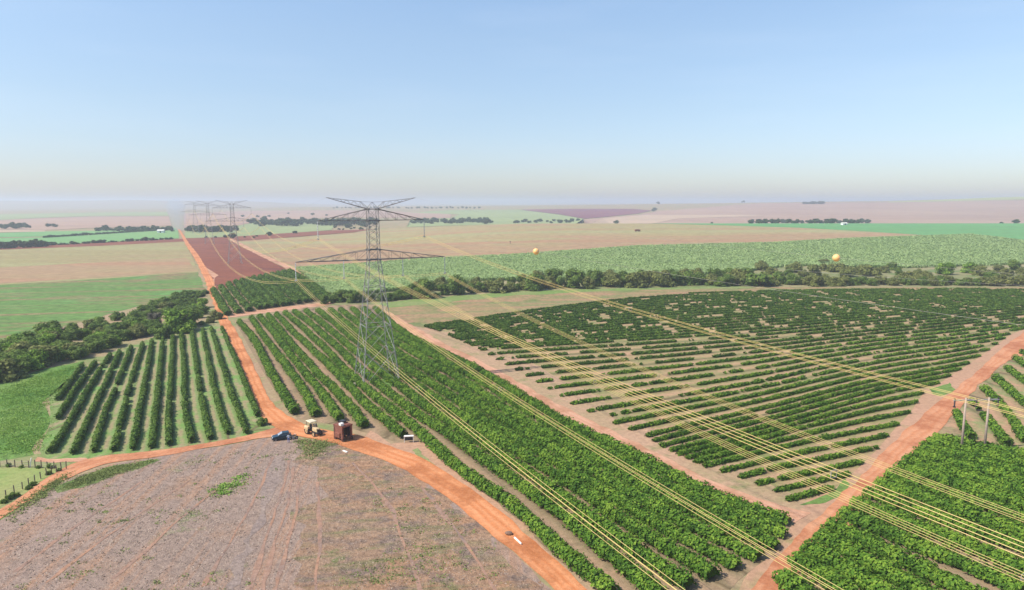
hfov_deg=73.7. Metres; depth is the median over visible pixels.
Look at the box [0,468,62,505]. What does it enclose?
short pasture
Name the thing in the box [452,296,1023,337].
coffee hedge
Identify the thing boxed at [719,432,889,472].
coffee hedge
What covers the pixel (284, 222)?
tree
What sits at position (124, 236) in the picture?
green field
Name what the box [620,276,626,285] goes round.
bushy tree
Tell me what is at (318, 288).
coffee hedge
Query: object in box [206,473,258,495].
grass tufts
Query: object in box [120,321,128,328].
bushy tree
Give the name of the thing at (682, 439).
coffee hedge
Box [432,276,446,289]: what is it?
olive tree
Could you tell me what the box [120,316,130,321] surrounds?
bushy tree
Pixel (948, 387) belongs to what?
grass patch
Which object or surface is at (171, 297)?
green shrub
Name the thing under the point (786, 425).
conductor bundle
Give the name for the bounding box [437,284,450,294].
bushy tree
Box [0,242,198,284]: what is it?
mown field
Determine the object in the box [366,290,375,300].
bushy tree
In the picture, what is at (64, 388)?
coffee hedge
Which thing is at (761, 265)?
olive tree
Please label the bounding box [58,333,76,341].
bushy tree
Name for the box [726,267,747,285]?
olive tree
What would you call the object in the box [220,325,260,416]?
coffee hedge
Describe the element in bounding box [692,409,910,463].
coffee hedge
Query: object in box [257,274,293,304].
coffee hedge
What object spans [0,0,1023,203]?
sky
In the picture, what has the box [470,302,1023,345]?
coffee hedge
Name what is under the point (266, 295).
coffee hedge
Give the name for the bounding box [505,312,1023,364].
coffee hedge
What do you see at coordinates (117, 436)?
coffee hedge
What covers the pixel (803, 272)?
olive tree
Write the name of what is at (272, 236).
dark strip
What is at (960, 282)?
green shrub
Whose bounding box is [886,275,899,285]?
olive tree
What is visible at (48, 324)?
bushy tree
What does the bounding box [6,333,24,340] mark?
bright tree
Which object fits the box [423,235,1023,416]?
conductor bundle
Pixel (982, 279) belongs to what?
olive tree
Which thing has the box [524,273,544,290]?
bushy tree
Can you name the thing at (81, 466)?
dirt track
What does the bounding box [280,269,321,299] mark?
coffee hedge
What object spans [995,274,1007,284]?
olive tree
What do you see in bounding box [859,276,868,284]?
green shrub
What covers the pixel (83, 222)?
stubble field
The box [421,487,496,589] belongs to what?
wheel rut
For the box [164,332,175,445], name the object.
coffee hedge
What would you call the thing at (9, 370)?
olive tree
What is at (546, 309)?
coffee hedge
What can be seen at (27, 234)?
green field
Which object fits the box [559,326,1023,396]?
coffee hedge
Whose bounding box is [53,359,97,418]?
coffee hedge
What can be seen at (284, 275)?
coffee hedge
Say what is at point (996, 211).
stubble field
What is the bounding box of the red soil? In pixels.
[188,241,285,289]
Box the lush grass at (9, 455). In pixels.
[0,361,83,460]
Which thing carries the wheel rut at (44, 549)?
on the stubble field at (513, 559)
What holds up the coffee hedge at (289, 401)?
on the coffee plot at (728, 578)
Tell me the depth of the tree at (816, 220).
1138.34 m
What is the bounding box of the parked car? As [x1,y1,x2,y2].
[271,430,291,440]
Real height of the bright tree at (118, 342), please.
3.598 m
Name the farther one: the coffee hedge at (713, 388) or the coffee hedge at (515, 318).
the coffee hedge at (515, 318)
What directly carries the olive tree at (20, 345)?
on the ground at (174, 209)
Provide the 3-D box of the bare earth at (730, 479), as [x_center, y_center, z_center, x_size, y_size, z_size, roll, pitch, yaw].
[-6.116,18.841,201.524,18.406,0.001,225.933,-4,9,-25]
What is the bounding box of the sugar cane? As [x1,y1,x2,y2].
[296,233,1023,294]
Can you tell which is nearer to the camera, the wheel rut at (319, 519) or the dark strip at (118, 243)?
the wheel rut at (319, 519)
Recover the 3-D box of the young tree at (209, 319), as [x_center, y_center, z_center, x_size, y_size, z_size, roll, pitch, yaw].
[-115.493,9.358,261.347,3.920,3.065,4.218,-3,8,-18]
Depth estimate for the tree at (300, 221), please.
1319.52 m
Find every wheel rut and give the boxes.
[14,481,141,571]
[45,481,188,582]
[110,481,225,578]
[201,457,273,586]
[249,461,289,589]
[261,466,294,589]
[274,482,299,589]
[314,482,321,589]
[352,462,422,589]
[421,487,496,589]
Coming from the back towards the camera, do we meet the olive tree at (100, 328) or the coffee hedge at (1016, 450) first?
the olive tree at (100, 328)
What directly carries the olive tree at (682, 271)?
on the stream bank
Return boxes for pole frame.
[953,397,999,446]
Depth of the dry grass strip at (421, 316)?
314.07 m
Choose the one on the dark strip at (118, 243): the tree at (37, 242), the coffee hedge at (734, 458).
the tree at (37, 242)
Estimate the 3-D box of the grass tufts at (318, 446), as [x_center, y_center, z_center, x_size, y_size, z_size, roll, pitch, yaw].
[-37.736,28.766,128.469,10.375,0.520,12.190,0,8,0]
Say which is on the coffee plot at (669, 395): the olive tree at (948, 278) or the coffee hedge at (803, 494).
the coffee hedge at (803, 494)
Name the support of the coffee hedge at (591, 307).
on the coffee plot at (669, 395)
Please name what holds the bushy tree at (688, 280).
on the stream bank
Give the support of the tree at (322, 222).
on the pasture at (274, 229)
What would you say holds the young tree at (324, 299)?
on the ground at (174, 209)
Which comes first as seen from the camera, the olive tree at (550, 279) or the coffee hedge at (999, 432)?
the coffee hedge at (999, 432)
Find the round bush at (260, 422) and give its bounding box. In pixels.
[256,417,267,426]
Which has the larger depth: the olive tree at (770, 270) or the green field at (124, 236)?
the green field at (124, 236)
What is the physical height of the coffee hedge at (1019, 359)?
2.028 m
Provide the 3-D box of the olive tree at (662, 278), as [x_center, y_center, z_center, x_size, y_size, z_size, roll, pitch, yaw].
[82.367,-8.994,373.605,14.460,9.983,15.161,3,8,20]
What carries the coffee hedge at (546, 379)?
on the coffee plot at (669, 395)
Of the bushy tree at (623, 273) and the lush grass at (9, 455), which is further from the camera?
the bushy tree at (623, 273)
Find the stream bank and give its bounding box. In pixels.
[329,264,1023,305]
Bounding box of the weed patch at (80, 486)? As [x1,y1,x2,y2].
[54,459,158,492]
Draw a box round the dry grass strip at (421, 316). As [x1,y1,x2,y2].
[379,287,1023,327]
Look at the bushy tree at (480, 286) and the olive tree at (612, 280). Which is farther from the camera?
the olive tree at (612, 280)
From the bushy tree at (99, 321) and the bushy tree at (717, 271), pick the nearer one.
the bushy tree at (99, 321)
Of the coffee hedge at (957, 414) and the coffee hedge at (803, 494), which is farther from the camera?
the coffee hedge at (957, 414)
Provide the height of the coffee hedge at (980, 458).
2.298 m
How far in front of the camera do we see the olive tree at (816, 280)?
372.23 m
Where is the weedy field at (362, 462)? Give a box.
[290,438,543,589]
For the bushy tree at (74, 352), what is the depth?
200.57 m
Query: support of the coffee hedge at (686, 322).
on the coffee plot at (669, 395)
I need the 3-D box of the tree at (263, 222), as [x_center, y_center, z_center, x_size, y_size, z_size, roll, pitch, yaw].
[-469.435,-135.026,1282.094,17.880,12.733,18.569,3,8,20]
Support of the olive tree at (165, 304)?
on the ground at (174, 209)
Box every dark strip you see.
[0,239,183,249]
[186,229,372,240]
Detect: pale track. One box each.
[207,268,217,280]
[230,301,333,316]
[231,239,302,274]
[385,311,809,522]
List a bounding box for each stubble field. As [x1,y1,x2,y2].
[0,216,170,229]
[0,438,550,589]
[184,210,451,227]
[584,200,1023,223]
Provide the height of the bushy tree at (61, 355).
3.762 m
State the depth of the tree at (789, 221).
1141.43 m
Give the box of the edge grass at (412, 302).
[377,287,750,307]
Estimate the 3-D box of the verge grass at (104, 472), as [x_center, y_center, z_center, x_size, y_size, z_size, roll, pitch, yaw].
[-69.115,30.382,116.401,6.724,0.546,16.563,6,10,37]
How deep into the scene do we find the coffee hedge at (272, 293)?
338.67 m
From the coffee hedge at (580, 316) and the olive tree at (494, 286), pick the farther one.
the olive tree at (494, 286)
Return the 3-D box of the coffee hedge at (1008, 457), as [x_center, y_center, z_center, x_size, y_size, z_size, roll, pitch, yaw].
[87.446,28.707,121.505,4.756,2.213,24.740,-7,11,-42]
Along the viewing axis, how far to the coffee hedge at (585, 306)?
324.62 m
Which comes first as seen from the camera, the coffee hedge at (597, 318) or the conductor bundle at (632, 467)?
the conductor bundle at (632, 467)
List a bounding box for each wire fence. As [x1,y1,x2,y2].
[0,459,54,468]
[0,461,66,497]
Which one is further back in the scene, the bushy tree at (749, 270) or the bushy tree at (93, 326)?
the bushy tree at (749, 270)
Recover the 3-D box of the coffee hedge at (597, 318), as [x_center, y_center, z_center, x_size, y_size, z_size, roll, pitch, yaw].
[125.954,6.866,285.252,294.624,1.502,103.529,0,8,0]
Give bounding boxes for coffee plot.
[40,322,269,458]
[218,282,319,315]
[235,305,790,589]
[450,290,1023,499]
[799,453,1023,589]
[938,355,1023,447]
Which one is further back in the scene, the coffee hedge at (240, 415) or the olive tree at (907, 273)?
the olive tree at (907, 273)
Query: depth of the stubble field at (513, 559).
96.94 m
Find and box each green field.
[0,228,175,236]
[0,230,178,243]
[0,272,205,339]
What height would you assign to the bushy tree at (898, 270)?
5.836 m
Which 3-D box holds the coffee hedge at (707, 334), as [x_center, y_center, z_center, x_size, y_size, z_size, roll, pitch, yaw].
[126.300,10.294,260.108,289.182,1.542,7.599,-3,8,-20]
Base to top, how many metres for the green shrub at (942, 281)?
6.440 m
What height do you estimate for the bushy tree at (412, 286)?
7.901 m
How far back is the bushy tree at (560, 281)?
365.02 m
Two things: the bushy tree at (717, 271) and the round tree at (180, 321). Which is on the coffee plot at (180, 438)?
the round tree at (180, 321)
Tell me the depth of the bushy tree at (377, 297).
317.42 m
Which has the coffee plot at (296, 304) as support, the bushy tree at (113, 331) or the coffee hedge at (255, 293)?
the coffee hedge at (255, 293)
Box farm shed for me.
[157,229,164,232]
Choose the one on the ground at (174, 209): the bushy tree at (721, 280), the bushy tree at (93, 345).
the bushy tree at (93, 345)
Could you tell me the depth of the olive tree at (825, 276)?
379.93 m
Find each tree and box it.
[0,338,13,344]
[0,358,29,383]
[1,341,11,350]
[3,224,10,228]
[3,350,33,358]
[4,341,35,352]
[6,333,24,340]
[10,348,31,353]
[12,355,30,372]
[15,240,21,246]
[16,335,36,340]
[17,353,45,370]
[20,330,36,336]
[26,338,41,345]
[28,348,48,362]
[29,345,60,366]
[32,239,41,246]
[32,320,64,333]
[36,328,60,338]
[36,332,56,342]
[39,331,59,338]
[47,339,63,344]
[50,349,68,361]
[53,327,62,332]
[54,341,67,347]
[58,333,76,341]
[61,342,88,355]
[63,326,83,339]
[64,322,78,327]
[65,346,88,359]
[77,327,91,337]
[82,318,93,329]
[82,334,100,341]
[83,338,107,352]
[87,322,103,334]
[88,330,109,336]
[91,318,109,324]
[92,326,103,333]
[94,316,106,322]
[99,334,119,348]
[103,322,124,330]
[103,328,121,335]
[112,335,122,345]
[118,329,132,340]
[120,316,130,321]
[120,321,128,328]
[126,323,148,337]
[127,310,142,316]
[127,317,142,326]
[140,310,148,317]
[142,319,159,323]
[143,324,151,335]
[146,307,157,313]
[146,312,162,322]
[147,323,174,338]
[157,301,174,309]
[161,308,196,332]
[184,225,193,230]
[186,308,206,325]
[192,298,208,305]
[197,226,206,231]
[197,304,209,314]
[205,316,214,322]
[206,226,215,231]
[209,309,222,319]
[215,225,224,231]
[257,220,267,225]
[277,219,290,225]
[289,221,298,225]
[295,219,303,224]
[317,221,327,224]
[319,294,329,303]
[328,294,338,302]
[331,219,342,225]
[333,289,347,302]
[342,290,360,302]
[344,223,352,227]
[359,219,371,224]
[359,294,367,301]
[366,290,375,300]
[374,293,384,300]
[384,292,394,300]
[391,291,403,299]
[396,285,412,299]
[407,283,420,298]
[417,277,439,298]
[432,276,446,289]
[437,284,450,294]
[446,273,466,294]
[466,282,476,292]
[469,276,481,285]
[474,281,485,291]
[482,280,490,291]
[483,218,490,223]
[487,280,506,292]
[502,281,515,290]
[506,276,515,283]
[513,283,520,289]
[516,273,525,281]
[519,280,526,289]
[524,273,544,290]
[530,270,545,277]
[540,275,557,288]
[544,267,564,279]
[554,276,566,287]
[563,268,585,287]
[581,276,595,288]
[586,269,596,276]
[589,269,605,286]
[601,273,622,286]
[602,269,616,277]
[617,270,629,278]
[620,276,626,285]
[624,271,647,287]
[643,271,654,285]
[650,269,675,286]
[670,271,684,285]
[678,268,689,273]
[683,270,697,284]
[690,268,704,275]
[694,272,709,284]
[701,273,717,284]
[706,268,722,276]
[714,276,726,286]
[721,267,733,276]
[723,274,735,285]
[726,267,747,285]
[741,267,754,272]
[754,260,767,270]
[755,219,763,222]
[763,267,776,274]
[773,270,786,283]
[783,268,793,275]
[783,273,799,284]
[784,261,803,271]
[785,219,794,222]
[797,269,810,276]
[800,276,809,285]
[806,273,824,286]
[807,264,821,274]
[812,218,819,222]
[819,263,826,270]
[820,273,828,284]
[824,277,839,285]
[838,265,856,276]
[852,277,861,285]
[866,278,877,285]
[873,267,881,274]
[874,274,886,284]
[879,265,890,272]
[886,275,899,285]
[887,261,896,269]
[894,267,901,274]
[898,271,912,277]
[901,277,911,284]
[912,268,922,274]
[916,278,923,285]
[917,271,932,277]
[926,276,940,285]
[934,262,956,274]
[942,275,953,285]
[960,261,976,272]
[961,277,973,285]
[978,276,985,285]
[983,270,999,276]
[984,275,1002,285]
[992,265,1004,272]
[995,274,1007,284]
[998,267,1014,276]
[1008,260,1021,269]
[1014,268,1023,275]
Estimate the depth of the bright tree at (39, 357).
190.50 m
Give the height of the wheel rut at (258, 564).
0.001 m
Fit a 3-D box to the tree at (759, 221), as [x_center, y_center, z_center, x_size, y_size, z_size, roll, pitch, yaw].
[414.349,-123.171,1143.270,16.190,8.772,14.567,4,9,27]
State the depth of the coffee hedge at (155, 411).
156.34 m
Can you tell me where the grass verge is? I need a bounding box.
[0,454,75,519]
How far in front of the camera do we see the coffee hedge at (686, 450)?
141.59 m
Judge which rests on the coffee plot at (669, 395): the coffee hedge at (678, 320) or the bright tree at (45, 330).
the coffee hedge at (678, 320)
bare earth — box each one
[365,431,588,589]
[414,326,807,509]
[739,330,1023,589]
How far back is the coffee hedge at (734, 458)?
130.01 m
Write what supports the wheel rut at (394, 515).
on the weedy field at (362, 462)
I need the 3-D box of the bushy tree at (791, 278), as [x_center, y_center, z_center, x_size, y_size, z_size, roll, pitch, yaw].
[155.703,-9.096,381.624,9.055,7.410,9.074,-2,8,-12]
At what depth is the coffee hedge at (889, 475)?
106.09 m
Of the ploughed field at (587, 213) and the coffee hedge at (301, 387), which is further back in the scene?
the ploughed field at (587, 213)
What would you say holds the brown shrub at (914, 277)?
on the stream bank
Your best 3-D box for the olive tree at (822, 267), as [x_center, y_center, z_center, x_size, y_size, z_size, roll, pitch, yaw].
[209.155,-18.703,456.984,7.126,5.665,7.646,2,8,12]
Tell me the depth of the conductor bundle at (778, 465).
65.79 m
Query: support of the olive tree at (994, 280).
on the stream bank
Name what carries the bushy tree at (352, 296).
on the stream bank
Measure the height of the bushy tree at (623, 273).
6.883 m
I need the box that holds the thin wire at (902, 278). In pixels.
[784,269,1023,285]
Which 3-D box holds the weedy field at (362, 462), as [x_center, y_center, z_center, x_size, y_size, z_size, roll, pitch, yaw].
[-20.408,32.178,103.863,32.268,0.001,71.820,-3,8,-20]
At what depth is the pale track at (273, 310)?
293.50 m
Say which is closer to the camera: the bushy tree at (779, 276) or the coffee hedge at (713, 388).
the coffee hedge at (713, 388)
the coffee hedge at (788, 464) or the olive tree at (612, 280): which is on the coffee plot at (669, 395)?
the coffee hedge at (788, 464)
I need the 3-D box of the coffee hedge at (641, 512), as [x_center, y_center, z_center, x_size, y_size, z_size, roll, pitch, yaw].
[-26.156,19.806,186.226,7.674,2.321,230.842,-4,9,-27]
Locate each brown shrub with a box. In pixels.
[768,275,781,285]
[825,263,840,271]
[833,262,845,271]
[834,275,851,286]
[856,264,878,275]
[900,273,920,284]
[970,264,993,275]
[1003,276,1023,285]
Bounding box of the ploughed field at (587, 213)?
[526,209,650,218]
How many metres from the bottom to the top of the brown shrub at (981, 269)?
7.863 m
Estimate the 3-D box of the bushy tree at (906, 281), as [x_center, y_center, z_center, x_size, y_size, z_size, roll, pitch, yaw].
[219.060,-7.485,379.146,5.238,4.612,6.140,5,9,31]
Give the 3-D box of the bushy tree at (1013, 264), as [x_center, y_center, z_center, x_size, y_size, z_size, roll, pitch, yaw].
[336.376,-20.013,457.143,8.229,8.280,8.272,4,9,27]
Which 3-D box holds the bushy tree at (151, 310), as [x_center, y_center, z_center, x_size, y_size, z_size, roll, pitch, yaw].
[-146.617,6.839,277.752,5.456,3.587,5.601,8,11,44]
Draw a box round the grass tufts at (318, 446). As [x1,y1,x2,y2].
[293,437,341,459]
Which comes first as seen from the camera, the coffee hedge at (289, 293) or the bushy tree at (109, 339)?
the bushy tree at (109, 339)
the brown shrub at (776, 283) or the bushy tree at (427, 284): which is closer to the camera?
the bushy tree at (427, 284)
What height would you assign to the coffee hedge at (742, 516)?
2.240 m
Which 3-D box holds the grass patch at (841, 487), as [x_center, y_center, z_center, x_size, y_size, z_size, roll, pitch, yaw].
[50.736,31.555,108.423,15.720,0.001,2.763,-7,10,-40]
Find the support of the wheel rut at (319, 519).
on the weedy field at (362, 462)
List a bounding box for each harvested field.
[238,223,915,267]
[263,234,904,266]
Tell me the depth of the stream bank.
377.47 m
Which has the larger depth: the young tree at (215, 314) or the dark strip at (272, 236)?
the dark strip at (272, 236)
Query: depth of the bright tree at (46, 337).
214.07 m
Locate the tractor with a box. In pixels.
[304,419,321,436]
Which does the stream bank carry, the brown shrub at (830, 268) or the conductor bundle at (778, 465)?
the brown shrub at (830, 268)
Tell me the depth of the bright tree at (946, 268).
431.15 m
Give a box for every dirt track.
[0,427,282,518]
[35,457,86,462]
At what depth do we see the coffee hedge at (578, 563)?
108.93 m
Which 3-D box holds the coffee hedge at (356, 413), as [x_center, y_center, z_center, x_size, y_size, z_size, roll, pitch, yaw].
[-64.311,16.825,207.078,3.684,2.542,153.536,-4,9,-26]
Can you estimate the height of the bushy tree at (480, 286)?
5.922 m
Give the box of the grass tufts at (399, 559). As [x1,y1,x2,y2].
[334,498,452,585]
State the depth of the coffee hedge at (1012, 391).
166.03 m
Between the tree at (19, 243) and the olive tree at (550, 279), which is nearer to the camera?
the olive tree at (550, 279)
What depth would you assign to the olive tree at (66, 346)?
203.42 m
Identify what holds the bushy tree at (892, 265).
on the stream bank
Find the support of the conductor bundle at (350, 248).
hanging from the lattice pylon at (377, 258)
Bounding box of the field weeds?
[10,446,504,589]
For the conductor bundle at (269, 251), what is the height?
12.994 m
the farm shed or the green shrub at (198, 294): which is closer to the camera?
the green shrub at (198, 294)
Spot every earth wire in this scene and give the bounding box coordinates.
[328,198,1019,324]
[422,199,1022,274]
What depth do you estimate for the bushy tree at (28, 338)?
211.65 m
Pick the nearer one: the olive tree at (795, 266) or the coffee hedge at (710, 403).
the coffee hedge at (710, 403)
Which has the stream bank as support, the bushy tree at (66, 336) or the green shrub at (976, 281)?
the green shrub at (976, 281)
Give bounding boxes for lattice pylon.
[181,201,208,232]
[192,201,225,243]
[209,200,259,263]
[295,197,445,383]
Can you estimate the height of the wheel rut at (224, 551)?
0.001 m
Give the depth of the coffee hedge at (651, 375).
197.98 m
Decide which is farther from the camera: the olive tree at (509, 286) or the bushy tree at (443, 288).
the olive tree at (509, 286)
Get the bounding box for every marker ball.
[533,248,538,254]
[832,254,839,261]
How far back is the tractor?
135.72 m
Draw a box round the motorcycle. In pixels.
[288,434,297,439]
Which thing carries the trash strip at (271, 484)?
on the stubble field at (513, 559)
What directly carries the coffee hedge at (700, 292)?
on the coffee plot at (669, 395)
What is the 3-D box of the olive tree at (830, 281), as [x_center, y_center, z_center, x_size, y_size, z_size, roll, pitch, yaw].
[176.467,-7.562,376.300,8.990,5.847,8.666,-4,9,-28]
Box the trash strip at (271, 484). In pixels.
[227,456,284,589]
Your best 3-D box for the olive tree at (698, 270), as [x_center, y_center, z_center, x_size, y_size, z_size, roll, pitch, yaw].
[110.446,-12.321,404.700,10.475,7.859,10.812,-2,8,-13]
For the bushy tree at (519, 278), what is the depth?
380.87 m
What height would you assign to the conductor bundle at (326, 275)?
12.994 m
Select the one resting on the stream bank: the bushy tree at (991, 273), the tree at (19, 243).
the bushy tree at (991, 273)
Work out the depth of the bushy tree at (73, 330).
228.29 m
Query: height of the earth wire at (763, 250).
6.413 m
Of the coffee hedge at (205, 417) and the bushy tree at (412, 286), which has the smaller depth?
the coffee hedge at (205, 417)
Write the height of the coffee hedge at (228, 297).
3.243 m
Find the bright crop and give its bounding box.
[653,223,1023,238]
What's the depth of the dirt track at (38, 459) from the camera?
122.77 m
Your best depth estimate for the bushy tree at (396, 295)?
321.10 m
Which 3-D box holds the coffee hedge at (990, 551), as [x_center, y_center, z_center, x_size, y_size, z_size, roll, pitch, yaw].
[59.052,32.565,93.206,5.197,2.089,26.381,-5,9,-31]
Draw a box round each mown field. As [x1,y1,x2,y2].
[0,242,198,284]
[0,258,197,283]
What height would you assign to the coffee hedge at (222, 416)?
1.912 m
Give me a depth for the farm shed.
1011.51 m
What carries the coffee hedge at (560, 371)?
on the coffee plot at (669, 395)
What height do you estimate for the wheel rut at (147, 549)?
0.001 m
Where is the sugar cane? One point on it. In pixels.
(922, 251)
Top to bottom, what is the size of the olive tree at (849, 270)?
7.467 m
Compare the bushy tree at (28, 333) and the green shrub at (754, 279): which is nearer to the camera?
the bushy tree at (28, 333)
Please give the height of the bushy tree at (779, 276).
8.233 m
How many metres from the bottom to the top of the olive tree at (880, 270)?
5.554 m
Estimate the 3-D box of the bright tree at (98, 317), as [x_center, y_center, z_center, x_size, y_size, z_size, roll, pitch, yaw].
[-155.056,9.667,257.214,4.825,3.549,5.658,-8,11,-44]
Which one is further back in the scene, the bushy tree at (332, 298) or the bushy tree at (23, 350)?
the bushy tree at (332, 298)
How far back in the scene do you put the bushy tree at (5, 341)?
202.04 m
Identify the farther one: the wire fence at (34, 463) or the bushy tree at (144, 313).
the bushy tree at (144, 313)
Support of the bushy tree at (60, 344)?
on the ground at (174, 209)
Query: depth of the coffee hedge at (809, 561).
83.26 m
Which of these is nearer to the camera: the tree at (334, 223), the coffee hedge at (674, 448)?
the coffee hedge at (674, 448)
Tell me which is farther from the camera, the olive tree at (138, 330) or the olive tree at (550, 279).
the olive tree at (550, 279)
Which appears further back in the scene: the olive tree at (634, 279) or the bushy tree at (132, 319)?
the olive tree at (634, 279)
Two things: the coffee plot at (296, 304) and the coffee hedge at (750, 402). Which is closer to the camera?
the coffee hedge at (750, 402)
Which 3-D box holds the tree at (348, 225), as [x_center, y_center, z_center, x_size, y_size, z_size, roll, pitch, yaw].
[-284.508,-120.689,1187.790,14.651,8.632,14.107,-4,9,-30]
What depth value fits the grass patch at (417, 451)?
125.20 m
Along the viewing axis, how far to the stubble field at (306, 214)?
2094.99 m
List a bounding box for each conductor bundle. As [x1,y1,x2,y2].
[207,233,293,283]
[212,214,315,252]
[223,229,344,281]
[245,229,403,278]
[252,215,423,249]
[262,230,443,276]
[295,279,684,589]
[318,238,1023,557]
[343,277,842,589]
[402,274,1023,581]
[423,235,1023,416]
[445,273,1023,521]
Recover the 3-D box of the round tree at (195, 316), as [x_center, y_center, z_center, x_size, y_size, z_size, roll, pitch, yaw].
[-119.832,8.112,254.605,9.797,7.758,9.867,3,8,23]
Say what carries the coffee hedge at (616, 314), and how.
on the coffee plot at (669, 395)
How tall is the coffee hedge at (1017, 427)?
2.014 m
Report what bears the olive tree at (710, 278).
on the stream bank
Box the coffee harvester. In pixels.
[333,419,352,441]
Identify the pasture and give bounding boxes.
[0,212,168,219]
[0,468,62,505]
[185,223,332,237]
[407,210,581,226]
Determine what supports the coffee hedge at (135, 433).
on the coffee plot at (180, 438)
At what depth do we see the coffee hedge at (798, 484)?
111.77 m
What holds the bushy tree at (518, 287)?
on the stream bank
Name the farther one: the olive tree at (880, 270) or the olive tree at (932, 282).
the olive tree at (880, 270)
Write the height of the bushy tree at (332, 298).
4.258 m
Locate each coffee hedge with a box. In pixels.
[45,351,112,453]
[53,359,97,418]
[54,362,84,399]
[69,348,121,453]
[89,344,132,451]
[109,341,144,450]
[129,338,153,449]
[147,335,164,447]
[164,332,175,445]
[179,331,195,442]
[190,329,214,439]
[200,327,230,433]
[209,286,232,314]
[209,326,249,433]
[217,284,243,312]
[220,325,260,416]
[225,280,252,310]
[233,279,263,308]
[236,318,300,413]
[239,278,271,307]
[245,276,278,306]
[248,314,322,416]
[251,275,288,305]
[256,313,344,421]
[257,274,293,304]
[263,273,303,303]
[265,312,370,426]
[269,272,309,301]
[274,311,407,437]
[276,270,316,300]
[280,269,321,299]
[283,309,620,589]
[287,268,329,297]
[292,309,669,589]
[303,307,696,589]
[315,307,722,579]
[327,307,742,568]
[338,307,764,561]
[350,306,780,548]
[360,306,788,538]
[372,305,791,524]
[423,287,985,326]
[426,288,1022,327]
[429,289,1023,327]
[432,289,1023,329]
[434,290,1021,329]
[438,291,1022,330]
[448,294,1023,334]
[450,296,1009,336]
[452,292,1022,330]
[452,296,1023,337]
[455,293,1023,332]
[455,297,1023,338]
[457,292,1023,328]
[458,298,1023,340]
[463,300,1022,342]
[465,299,1023,339]
[467,301,1023,343]
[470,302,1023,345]
[478,305,1023,348]
[480,303,1023,346]
[480,306,1023,350]
[488,308,1023,354]
[495,310,1023,359]
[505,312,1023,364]
[514,316,1017,370]
[525,318,1023,376]
[535,321,1023,382]
[547,323,1023,388]
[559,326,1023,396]
[570,332,1010,404]
[586,336,1005,412]
[609,342,998,416]
[612,347,989,424]
[627,354,980,429]
[644,361,969,436]
[651,367,961,441]
[658,373,951,447]
[668,380,939,451]
[675,390,923,455]
[684,398,918,458]
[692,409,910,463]
[702,421,899,467]
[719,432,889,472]
[737,445,879,478]
[754,458,864,485]
[771,567,820,589]
[772,470,851,491]
[785,484,833,500]
[785,550,864,589]
[799,537,904,589]
[812,526,943,589]
[819,516,988,589]
[836,505,1023,589]
[849,495,1023,576]
[861,486,1023,554]
[872,476,1023,538]
[882,466,1023,522]
[892,460,1023,508]
[901,452,1023,495]
[910,446,1023,483]
[918,440,1023,474]
[925,436,1023,465]
[931,432,1023,457]
[951,408,977,438]
[968,397,1014,444]
[979,384,1023,441]
[991,373,1023,405]
[1003,365,1023,383]
[1011,354,1023,366]
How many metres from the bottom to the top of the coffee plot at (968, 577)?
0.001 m
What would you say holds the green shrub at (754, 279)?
on the stream bank
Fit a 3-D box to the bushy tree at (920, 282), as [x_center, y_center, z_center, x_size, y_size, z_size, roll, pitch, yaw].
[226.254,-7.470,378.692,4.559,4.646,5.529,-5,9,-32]
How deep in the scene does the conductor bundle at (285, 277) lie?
247.75 m
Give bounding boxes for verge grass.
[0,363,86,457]
[0,471,75,520]
[54,458,155,490]
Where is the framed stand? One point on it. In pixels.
(408, 437)
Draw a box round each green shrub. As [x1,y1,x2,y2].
[108,311,125,320]
[136,304,147,309]
[149,302,158,307]
[157,296,169,301]
[168,295,178,300]
[192,292,201,297]
[742,271,775,285]
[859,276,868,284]
[918,276,931,285]
[935,275,949,285]
[953,278,969,284]
[971,278,981,285]
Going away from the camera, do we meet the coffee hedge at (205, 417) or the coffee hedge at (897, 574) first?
the coffee hedge at (897, 574)
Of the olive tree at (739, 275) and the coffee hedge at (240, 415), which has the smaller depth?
the coffee hedge at (240, 415)
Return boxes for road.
[178,229,586,589]
[751,332,1023,589]
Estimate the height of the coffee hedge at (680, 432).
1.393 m
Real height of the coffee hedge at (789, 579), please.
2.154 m
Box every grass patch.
[412,448,434,464]
[801,478,849,504]
[930,383,955,395]
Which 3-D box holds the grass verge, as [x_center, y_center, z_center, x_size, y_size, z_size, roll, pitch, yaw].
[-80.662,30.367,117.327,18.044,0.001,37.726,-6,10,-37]
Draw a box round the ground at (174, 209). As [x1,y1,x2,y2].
[0,199,1023,589]
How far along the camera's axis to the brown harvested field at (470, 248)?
646.14 m
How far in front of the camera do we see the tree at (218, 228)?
1042.86 m
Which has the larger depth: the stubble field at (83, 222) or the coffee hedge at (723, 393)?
the stubble field at (83, 222)
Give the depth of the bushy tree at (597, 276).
372.13 m
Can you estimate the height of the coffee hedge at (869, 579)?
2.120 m
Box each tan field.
[0,230,44,231]
[593,215,763,222]
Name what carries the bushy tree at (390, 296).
on the stream bank
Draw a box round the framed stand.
[404,435,413,442]
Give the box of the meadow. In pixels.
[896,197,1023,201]
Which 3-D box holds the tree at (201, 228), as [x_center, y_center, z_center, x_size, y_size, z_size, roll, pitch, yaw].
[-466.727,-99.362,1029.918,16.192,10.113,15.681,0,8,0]
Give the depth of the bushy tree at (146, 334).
236.30 m

